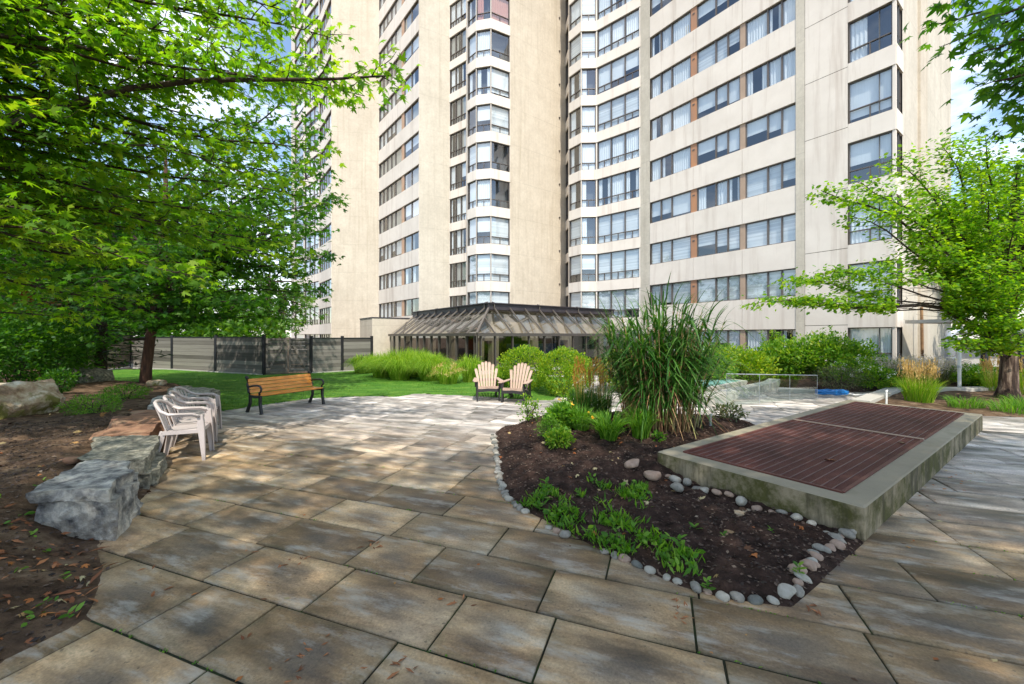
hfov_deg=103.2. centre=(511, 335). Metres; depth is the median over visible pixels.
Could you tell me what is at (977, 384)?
leafy clump
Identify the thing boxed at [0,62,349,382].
maple tree
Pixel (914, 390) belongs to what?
feather grass
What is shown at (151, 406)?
boulder
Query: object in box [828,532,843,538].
river stone
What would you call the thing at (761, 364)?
hedge shrub
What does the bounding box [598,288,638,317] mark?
window
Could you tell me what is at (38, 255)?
tree
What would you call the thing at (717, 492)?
river stone
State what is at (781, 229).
window
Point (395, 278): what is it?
window
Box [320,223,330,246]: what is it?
window
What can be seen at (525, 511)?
river stone
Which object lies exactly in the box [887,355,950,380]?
lavender bush
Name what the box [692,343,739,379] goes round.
hedge shrub
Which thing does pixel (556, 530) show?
river stone
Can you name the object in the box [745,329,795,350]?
window
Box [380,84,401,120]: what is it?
window
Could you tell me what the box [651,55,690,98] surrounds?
curtains
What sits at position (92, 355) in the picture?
dark shrub
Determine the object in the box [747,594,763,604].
river stone
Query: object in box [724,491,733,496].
river stone
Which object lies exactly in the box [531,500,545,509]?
weed plant
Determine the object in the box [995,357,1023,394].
feather grass
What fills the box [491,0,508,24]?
window
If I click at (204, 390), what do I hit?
boulder
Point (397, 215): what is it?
window
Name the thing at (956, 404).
grass tuft
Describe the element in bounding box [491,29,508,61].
window
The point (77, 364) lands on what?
dark shrub
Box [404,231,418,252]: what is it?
window
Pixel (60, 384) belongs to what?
dark shrub
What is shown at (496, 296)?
window
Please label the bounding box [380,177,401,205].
window
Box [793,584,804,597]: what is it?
river stone
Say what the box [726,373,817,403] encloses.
glass railing
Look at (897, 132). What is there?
window
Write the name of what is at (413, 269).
window
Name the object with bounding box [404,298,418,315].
window
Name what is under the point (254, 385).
park bench
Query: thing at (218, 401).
plastic chair
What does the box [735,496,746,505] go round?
river stone
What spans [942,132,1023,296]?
tree
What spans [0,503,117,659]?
fallen needles
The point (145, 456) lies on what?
boulder
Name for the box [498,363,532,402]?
adirondack chair
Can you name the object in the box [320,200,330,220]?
window
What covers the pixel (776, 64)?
window
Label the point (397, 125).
window
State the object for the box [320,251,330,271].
window
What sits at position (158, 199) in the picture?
tree
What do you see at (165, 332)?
fence bush
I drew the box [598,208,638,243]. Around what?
window
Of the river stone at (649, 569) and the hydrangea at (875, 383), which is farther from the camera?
the hydrangea at (875, 383)
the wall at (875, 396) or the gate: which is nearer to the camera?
the wall at (875, 396)
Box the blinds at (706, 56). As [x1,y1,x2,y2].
[697,26,739,72]
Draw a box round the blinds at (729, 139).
[697,125,739,164]
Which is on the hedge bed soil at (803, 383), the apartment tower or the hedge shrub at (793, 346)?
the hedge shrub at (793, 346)
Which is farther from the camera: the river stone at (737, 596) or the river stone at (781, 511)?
the river stone at (781, 511)
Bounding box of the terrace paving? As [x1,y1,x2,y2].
[0,375,1023,683]
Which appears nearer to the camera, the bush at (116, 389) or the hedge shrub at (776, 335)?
the bush at (116, 389)
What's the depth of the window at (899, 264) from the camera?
17.83 m
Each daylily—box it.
[545,397,583,409]
[556,403,615,430]
[571,410,642,440]
[618,403,660,438]
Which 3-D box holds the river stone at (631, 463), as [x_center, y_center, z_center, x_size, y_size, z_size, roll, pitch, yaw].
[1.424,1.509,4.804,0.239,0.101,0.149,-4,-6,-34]
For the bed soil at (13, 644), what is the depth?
3.24 m
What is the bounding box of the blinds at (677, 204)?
[651,190,690,222]
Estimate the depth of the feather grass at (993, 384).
12.23 m
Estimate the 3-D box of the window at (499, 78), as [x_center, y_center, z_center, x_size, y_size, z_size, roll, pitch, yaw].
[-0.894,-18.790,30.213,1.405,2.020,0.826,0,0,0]
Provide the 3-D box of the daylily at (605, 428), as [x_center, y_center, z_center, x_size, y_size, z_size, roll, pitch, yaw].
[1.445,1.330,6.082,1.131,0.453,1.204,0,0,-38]
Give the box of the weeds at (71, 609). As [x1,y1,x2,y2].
[0,477,84,626]
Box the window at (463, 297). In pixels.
[450,295,465,306]
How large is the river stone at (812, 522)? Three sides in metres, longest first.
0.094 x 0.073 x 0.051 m
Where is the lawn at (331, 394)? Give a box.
[112,369,575,410]
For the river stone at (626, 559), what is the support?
on the island bed soil at (742, 555)
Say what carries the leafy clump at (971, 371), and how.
on the hedge bed soil at (803, 383)
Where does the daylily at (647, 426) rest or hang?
on the island bed soil at (742, 555)
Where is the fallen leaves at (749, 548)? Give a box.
[499,411,803,577]
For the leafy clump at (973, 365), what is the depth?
13.76 m
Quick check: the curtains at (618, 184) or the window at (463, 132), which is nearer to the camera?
the curtains at (618, 184)
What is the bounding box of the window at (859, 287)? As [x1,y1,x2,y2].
[848,260,891,304]
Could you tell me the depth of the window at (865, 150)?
18.00 m
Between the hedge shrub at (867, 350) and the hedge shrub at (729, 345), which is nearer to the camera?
the hedge shrub at (867, 350)
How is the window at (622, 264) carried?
in the apartment tower
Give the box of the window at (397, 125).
[380,115,401,149]
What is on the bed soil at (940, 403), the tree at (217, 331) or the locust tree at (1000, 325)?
the locust tree at (1000, 325)
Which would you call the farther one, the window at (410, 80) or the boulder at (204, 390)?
the window at (410, 80)
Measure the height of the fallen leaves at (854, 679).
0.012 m
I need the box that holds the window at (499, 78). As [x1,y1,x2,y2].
[491,66,508,98]
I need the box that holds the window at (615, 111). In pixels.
[598,88,638,131]
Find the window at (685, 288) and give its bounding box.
[651,281,690,305]
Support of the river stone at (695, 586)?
on the island bed soil at (742, 555)
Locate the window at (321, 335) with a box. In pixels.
[320,334,330,337]
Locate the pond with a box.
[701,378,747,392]
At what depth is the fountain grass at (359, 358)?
18.12 m
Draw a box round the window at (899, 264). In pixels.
[899,264,900,303]
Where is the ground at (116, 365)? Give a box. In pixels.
[68,337,967,372]
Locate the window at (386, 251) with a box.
[380,239,401,261]
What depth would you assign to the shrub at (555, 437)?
5.57 m
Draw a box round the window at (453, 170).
[450,161,465,190]
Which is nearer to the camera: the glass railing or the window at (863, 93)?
the glass railing
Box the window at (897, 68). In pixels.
[897,68,900,111]
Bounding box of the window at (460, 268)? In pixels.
[450,262,465,287]
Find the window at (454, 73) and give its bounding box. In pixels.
[450,61,465,93]
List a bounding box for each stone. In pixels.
[59,456,80,463]
[146,380,166,385]
[499,483,506,487]
[504,495,513,501]
[516,505,522,510]
[521,508,529,513]
[545,524,551,529]
[552,528,560,533]
[559,530,570,538]
[600,548,609,554]
[611,551,618,559]
[618,553,630,562]
[624,459,638,468]
[631,560,642,568]
[643,470,660,480]
[644,566,655,573]
[663,573,670,580]
[669,475,681,482]
[670,482,683,492]
[672,577,682,584]
[683,478,691,485]
[690,581,701,593]
[700,487,708,493]
[703,588,711,594]
[711,489,721,495]
[715,591,729,601]
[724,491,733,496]
[729,591,744,602]
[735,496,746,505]
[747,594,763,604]
[751,505,762,510]
[766,595,779,604]
[776,509,787,513]
[777,583,796,598]
[787,563,807,573]
[790,513,802,520]
[792,578,803,585]
[793,571,811,583]
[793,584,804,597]
[799,559,816,570]
[805,557,817,561]
[806,520,816,525]
[809,551,823,560]
[812,543,823,550]
[823,545,831,552]
[824,543,835,551]
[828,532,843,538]
[829,539,845,549]
[838,528,855,539]
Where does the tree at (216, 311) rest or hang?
on the ground at (116, 365)
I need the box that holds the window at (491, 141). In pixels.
[491,141,508,171]
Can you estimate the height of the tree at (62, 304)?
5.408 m
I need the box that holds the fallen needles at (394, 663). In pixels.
[0,403,820,682]
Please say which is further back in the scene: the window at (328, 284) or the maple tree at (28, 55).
the window at (328, 284)
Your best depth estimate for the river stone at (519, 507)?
3.96 m
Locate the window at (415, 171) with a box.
[404,165,418,189]
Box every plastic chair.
[153,399,214,460]
[162,395,216,452]
[169,391,217,438]
[173,386,221,428]
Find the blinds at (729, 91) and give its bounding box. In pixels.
[697,76,739,118]
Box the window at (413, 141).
[404,132,418,158]
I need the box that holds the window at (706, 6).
[697,0,728,27]
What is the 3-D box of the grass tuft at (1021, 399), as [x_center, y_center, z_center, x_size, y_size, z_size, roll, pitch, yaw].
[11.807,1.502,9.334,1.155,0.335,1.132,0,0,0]
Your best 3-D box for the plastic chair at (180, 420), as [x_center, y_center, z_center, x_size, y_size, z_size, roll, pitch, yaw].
[-4.861,1.287,6.122,0.619,0.833,0.642,0,0,-30]
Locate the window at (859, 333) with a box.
[848,327,891,360]
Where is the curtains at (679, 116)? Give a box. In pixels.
[651,100,690,139]
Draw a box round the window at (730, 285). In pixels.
[697,275,739,302]
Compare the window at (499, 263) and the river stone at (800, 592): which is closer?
the river stone at (800, 592)
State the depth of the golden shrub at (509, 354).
12.47 m
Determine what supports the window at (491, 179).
in the apartment tower
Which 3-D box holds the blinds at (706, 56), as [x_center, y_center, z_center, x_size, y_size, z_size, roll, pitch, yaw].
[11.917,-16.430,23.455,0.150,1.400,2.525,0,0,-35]
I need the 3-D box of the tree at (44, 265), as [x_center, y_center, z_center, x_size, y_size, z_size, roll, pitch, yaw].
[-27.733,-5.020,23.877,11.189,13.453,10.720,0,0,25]
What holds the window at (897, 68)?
in the apartment tower
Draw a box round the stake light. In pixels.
[709,413,712,425]
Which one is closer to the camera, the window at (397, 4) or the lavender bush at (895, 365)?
the lavender bush at (895, 365)
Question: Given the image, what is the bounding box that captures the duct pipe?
[943,329,1023,377]
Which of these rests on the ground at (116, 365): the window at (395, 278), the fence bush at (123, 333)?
the fence bush at (123, 333)
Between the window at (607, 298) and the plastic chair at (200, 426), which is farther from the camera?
the window at (607, 298)
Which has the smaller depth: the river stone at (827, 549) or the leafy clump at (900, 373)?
the river stone at (827, 549)
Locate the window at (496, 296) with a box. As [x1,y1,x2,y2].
[491,291,508,302]
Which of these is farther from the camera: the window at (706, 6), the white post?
the window at (706, 6)
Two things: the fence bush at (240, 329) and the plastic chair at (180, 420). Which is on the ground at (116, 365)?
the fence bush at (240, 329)
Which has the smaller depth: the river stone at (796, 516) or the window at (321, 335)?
the river stone at (796, 516)
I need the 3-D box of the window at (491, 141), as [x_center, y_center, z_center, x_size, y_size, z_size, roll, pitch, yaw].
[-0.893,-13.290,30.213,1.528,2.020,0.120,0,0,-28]
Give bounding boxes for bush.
[52,392,124,415]
[99,383,153,400]
[108,318,144,365]
[156,315,218,336]
[185,310,253,336]
[217,308,290,357]
[864,353,926,381]
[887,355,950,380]
[894,352,980,383]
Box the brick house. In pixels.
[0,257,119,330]
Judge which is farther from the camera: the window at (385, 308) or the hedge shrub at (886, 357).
the window at (385, 308)
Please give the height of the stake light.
0.359 m
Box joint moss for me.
[113,418,1022,683]
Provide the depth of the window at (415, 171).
34.59 m
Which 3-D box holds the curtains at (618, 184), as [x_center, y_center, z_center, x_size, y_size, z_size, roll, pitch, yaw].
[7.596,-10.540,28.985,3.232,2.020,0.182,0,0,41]
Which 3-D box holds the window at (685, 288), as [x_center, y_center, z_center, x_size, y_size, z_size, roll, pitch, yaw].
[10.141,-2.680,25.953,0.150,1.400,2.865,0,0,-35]
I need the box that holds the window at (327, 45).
[320,30,330,63]
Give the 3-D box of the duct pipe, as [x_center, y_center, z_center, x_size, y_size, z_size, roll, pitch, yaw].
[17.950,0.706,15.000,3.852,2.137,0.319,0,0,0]
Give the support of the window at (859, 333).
in the apartment tower
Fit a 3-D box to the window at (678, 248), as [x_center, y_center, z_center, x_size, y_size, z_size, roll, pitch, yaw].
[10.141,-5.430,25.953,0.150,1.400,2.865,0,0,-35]
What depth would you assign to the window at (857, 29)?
18.28 m
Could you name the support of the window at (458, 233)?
in the apartment tower
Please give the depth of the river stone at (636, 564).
2.98 m
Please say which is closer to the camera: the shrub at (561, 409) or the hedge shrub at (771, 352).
the shrub at (561, 409)
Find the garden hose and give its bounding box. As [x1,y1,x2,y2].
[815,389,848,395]
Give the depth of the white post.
12.77 m
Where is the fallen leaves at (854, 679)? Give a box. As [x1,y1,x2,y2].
[158,448,997,681]
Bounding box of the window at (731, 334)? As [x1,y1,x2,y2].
[697,330,739,349]
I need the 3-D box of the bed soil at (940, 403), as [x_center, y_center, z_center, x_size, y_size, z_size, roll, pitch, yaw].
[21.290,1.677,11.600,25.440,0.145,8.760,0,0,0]
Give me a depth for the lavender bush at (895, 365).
13.23 m
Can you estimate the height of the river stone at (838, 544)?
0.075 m
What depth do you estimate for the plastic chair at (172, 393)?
6.71 m
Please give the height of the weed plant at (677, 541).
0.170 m
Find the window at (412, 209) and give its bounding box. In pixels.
[404,198,418,221]
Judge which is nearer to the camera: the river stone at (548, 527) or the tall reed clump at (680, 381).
the river stone at (548, 527)
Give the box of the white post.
[957,338,961,386]
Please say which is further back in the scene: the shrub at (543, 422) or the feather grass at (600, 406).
the feather grass at (600, 406)
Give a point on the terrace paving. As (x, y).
(312, 457)
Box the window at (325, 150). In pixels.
[320,140,330,168]
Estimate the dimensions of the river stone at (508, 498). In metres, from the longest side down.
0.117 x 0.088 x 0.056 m
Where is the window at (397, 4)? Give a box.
[380,0,401,36]
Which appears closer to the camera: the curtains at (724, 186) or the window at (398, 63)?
the curtains at (724, 186)
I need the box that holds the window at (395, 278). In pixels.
[380,270,401,289]
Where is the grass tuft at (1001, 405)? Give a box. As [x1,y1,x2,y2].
[980,397,1023,415]
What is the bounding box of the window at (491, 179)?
[491,179,508,208]
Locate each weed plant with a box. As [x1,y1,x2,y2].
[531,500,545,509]
[538,476,552,499]
[609,526,622,539]
[670,534,686,554]
[689,522,701,528]
[700,576,715,589]
[792,561,806,573]
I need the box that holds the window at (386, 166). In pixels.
[380,146,401,177]
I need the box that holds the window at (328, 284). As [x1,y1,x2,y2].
[320,279,330,297]
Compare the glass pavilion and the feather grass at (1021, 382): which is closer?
the feather grass at (1021, 382)
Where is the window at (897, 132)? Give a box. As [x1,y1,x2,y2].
[897,132,900,171]
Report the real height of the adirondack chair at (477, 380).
0.991 m
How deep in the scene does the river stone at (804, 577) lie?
2.80 m
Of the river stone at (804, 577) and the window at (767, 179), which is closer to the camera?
the river stone at (804, 577)
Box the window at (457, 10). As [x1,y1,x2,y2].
[450,0,465,28]
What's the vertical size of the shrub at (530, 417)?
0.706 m
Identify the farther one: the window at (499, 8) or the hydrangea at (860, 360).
the window at (499, 8)
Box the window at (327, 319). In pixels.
[320,307,330,323]
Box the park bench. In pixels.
[245,371,324,414]
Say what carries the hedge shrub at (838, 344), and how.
on the hedge bed soil at (803, 383)
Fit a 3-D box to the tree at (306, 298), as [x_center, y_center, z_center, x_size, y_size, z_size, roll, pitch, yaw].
[-16.311,-1.827,26.969,7.467,7.080,6.942,0,0,0]
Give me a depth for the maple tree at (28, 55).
5.36 m
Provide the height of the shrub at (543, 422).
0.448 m
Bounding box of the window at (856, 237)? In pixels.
[848,195,891,244]
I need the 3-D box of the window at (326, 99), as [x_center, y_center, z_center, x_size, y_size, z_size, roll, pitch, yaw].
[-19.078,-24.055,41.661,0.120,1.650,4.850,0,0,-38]
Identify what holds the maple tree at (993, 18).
on the ground at (116, 365)
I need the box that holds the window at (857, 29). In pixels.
[848,2,891,63]
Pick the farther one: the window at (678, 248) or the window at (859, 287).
the window at (678, 248)
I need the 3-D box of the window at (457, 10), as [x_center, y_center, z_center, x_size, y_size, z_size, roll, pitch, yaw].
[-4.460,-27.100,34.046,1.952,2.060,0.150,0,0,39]
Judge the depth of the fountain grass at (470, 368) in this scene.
14.68 m
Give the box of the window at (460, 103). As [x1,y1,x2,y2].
[450,95,465,125]
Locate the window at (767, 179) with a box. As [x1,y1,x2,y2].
[745,158,795,197]
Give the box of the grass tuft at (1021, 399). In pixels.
[996,394,1023,406]
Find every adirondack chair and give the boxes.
[473,361,502,400]
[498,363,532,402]
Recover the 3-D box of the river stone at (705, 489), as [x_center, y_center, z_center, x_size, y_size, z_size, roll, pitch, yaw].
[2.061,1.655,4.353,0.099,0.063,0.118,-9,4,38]
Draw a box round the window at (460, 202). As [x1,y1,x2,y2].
[450,195,465,222]
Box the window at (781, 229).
[745,213,795,248]
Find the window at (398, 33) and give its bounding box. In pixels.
[380,23,401,64]
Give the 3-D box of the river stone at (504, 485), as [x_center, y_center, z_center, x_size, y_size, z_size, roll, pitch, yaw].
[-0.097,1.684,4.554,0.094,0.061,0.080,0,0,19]
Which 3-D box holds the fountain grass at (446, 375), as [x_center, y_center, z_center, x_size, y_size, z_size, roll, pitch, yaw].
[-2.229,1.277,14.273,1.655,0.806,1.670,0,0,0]
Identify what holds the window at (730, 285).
in the apartment tower
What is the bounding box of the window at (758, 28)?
[745,0,795,46]
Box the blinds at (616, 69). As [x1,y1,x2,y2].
[598,48,638,93]
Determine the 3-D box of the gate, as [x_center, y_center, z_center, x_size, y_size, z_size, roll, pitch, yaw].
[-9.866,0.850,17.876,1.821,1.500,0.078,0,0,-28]
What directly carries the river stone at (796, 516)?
on the island bed soil at (742, 555)
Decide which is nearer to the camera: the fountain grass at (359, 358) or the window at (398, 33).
the fountain grass at (359, 358)
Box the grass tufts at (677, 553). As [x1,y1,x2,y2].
[516,476,704,575]
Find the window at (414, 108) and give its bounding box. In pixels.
[404,98,418,126]
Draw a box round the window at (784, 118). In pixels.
[745,103,795,147]
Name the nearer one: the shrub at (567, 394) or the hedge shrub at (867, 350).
the shrub at (567, 394)
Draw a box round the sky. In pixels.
[0,0,1023,338]
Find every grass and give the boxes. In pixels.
[341,353,372,373]
[348,351,389,377]
[357,347,425,380]
[394,352,457,380]
[401,347,447,376]
[424,362,466,383]
[453,354,487,381]
[490,364,516,385]
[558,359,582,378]
[566,356,598,415]
[590,357,615,416]
[889,355,946,402]
[979,355,998,390]
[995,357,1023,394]
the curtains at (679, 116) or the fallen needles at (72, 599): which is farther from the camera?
the curtains at (679, 116)
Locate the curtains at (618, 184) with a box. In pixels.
[598,168,638,205]
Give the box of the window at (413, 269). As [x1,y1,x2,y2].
[404,265,418,284]
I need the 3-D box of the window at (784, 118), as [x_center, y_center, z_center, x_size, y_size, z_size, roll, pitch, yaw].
[13.509,-10.930,21.217,0.150,1.400,2.429,0,0,-35]
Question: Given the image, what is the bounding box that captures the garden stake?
[885,390,887,403]
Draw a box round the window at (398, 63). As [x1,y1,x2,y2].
[380,53,401,88]
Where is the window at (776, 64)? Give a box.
[745,47,795,96]
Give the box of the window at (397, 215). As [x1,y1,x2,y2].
[380,208,401,233]
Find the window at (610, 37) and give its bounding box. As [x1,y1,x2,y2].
[598,8,638,56]
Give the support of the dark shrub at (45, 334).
on the bed soil at (13, 644)
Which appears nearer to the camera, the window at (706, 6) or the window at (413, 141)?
the window at (706, 6)
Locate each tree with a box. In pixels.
[0,0,421,334]
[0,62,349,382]
[0,144,157,333]
[0,155,64,291]
[0,280,125,329]
[29,186,173,369]
[58,166,215,333]
[84,286,201,333]
[112,275,255,333]
[173,288,292,336]
[207,258,328,334]
[253,278,309,337]
[740,125,1023,398]
[898,0,1023,170]
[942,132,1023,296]
[954,205,1023,317]
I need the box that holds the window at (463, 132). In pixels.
[450,128,465,158]
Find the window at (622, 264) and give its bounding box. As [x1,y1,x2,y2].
[598,248,638,280]
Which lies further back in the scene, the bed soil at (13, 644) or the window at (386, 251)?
the window at (386, 251)
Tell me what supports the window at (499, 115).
in the apartment tower
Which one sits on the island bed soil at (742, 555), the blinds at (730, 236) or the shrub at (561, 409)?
the shrub at (561, 409)
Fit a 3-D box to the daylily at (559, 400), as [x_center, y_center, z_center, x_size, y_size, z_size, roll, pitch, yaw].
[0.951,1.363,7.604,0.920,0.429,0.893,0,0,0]
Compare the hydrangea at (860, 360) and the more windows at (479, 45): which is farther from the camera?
the more windows at (479, 45)
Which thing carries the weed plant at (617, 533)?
on the island bed soil at (742, 555)
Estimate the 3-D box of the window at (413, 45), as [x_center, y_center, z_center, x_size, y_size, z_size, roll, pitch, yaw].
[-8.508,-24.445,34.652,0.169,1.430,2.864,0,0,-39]
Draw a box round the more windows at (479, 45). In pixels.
[295,0,900,345]
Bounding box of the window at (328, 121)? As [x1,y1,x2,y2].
[320,112,330,142]
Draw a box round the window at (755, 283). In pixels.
[745,268,795,299]
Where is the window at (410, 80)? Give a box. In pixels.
[404,66,418,95]
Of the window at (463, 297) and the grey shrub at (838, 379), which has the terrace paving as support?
the grey shrub at (838, 379)
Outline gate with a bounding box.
[265,338,309,372]
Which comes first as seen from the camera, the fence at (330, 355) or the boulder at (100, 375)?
the boulder at (100, 375)
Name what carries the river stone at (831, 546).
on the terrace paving
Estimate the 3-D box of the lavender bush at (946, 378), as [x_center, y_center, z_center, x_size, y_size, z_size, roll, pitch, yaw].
[14.572,1.107,14.009,2.040,1.086,2.133,0,0,0]
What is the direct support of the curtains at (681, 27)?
in the apartment tower
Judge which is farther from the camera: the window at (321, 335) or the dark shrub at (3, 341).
the window at (321, 335)
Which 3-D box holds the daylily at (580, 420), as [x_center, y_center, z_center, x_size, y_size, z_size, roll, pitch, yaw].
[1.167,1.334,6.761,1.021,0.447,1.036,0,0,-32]
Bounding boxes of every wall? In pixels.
[698,378,779,405]
[778,387,819,394]
[852,387,1023,402]
[905,318,1023,377]
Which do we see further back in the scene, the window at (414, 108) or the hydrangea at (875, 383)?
the window at (414, 108)
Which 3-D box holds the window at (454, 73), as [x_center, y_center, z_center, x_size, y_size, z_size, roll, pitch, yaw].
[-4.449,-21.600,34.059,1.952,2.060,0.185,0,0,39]
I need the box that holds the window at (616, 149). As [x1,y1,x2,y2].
[598,128,638,168]
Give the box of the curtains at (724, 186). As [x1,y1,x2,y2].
[697,175,739,210]
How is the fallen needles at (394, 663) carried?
on the terrace paving
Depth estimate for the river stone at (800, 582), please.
2.74 m
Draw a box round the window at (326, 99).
[320,84,330,114]
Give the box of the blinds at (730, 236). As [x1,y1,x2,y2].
[697,225,739,256]
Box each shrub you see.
[0,287,60,382]
[0,291,87,382]
[0,302,110,385]
[29,304,125,368]
[38,366,81,392]
[496,343,548,389]
[516,385,550,422]
[533,414,561,436]
[535,346,595,396]
[542,424,576,449]
[543,401,581,428]
[556,387,586,407]
[595,349,640,391]
[651,429,667,442]
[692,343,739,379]
[701,339,758,366]
[709,401,749,421]
[716,345,782,379]
[744,339,802,377]
[757,329,782,366]
[772,328,829,379]
[792,326,867,379]
[800,325,849,377]
[808,365,872,390]
[823,338,887,375]
[863,353,901,376]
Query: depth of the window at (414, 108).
34.59 m
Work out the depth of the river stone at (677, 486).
4.31 m
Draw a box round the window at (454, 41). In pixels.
[450,28,465,60]
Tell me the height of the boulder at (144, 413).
0.474 m
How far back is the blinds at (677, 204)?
25.81 m
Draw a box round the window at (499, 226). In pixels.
[491,216,508,244]
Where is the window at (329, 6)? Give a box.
[320,0,330,38]
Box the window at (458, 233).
[450,228,465,255]
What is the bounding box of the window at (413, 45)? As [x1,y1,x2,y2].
[404,32,418,64]
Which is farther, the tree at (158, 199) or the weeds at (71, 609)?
the tree at (158, 199)
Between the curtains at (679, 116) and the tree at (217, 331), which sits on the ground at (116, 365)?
the tree at (217, 331)
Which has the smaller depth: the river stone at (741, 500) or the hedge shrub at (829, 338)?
the river stone at (741, 500)
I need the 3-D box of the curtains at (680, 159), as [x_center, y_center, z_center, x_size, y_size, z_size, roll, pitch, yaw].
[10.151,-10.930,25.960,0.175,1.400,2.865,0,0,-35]
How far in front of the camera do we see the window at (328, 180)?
41.44 m
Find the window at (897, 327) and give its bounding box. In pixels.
[897,327,900,357]
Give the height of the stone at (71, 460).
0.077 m
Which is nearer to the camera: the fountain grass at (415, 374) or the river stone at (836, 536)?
the river stone at (836, 536)
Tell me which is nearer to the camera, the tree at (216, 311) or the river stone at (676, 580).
the river stone at (676, 580)
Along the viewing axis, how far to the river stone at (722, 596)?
2.61 m
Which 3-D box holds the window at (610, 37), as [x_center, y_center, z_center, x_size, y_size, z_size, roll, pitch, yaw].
[7.596,-21.540,28.984,3.232,2.020,0.182,0,0,41]
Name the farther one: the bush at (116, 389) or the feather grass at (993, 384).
the feather grass at (993, 384)
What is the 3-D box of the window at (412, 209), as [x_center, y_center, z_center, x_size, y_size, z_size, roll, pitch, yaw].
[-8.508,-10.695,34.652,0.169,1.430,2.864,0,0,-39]
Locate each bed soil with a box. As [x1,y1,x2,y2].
[0,370,180,662]
[496,411,862,606]
[593,361,971,391]
[875,390,1023,416]
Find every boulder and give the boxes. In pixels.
[0,379,65,419]
[25,459,143,540]
[55,367,114,383]
[77,435,167,488]
[88,416,172,445]
[130,409,178,436]
[147,393,199,409]
[166,387,220,405]
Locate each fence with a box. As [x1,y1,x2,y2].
[3,335,130,370]
[129,335,265,374]
[309,336,372,372]
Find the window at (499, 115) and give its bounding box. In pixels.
[491,104,508,134]
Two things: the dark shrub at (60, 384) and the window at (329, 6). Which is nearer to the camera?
the dark shrub at (60, 384)
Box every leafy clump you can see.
[883,370,929,386]
[949,362,998,381]
[949,367,994,386]
[967,372,996,386]
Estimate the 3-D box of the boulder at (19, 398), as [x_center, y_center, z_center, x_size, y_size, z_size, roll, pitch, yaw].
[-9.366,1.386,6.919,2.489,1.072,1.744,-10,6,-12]
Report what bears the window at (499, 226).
in the apartment tower
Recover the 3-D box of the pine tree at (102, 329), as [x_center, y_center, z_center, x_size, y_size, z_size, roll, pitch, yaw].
[-14.013,-2.048,13.938,3.540,7.505,3.524,0,0,37]
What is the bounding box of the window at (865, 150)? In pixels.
[848,131,891,184]
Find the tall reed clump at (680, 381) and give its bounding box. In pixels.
[568,273,759,440]
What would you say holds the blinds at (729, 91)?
in the apartment tower
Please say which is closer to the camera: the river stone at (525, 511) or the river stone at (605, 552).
the river stone at (605, 552)
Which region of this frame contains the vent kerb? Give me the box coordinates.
[658,400,982,540]
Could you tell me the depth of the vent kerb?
4.75 m
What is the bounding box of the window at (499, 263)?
[491,254,508,281]
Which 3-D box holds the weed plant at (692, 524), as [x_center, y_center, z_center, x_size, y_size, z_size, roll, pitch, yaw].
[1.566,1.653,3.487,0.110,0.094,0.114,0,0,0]
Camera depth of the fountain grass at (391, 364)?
15.22 m
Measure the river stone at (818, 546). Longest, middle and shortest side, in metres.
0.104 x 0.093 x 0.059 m
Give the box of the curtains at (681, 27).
[651,10,690,57]
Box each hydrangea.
[827,352,886,383]
[845,363,903,388]
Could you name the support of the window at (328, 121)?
in the apartment tower
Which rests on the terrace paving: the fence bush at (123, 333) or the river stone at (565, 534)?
the river stone at (565, 534)
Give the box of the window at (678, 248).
[651,235,690,264]
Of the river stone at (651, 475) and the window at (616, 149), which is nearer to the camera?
the river stone at (651, 475)
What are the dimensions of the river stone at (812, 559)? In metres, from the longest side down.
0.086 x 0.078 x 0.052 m
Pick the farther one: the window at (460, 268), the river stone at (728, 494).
the window at (460, 268)
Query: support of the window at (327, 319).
in the apartment tower
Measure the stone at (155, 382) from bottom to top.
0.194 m
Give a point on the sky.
(961, 93)
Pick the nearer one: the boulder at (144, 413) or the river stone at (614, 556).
the river stone at (614, 556)
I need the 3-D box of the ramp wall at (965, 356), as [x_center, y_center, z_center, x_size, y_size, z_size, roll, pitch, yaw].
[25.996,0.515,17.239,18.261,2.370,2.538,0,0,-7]
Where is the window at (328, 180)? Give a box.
[320,167,330,194]
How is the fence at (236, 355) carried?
on the lawn at (331, 394)
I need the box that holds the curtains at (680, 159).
[651,145,690,181]
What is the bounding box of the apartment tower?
[291,0,950,363]
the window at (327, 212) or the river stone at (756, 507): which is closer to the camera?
the river stone at (756, 507)
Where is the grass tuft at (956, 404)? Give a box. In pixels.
[942,393,998,408]
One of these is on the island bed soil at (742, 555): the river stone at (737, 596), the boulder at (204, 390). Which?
the river stone at (737, 596)
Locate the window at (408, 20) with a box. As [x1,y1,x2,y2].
[404,0,418,32]
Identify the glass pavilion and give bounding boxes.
[360,302,636,371]
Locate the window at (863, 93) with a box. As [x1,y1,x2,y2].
[848,66,891,123]
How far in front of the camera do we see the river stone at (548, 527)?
3.56 m
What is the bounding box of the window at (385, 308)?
[380,300,401,316]

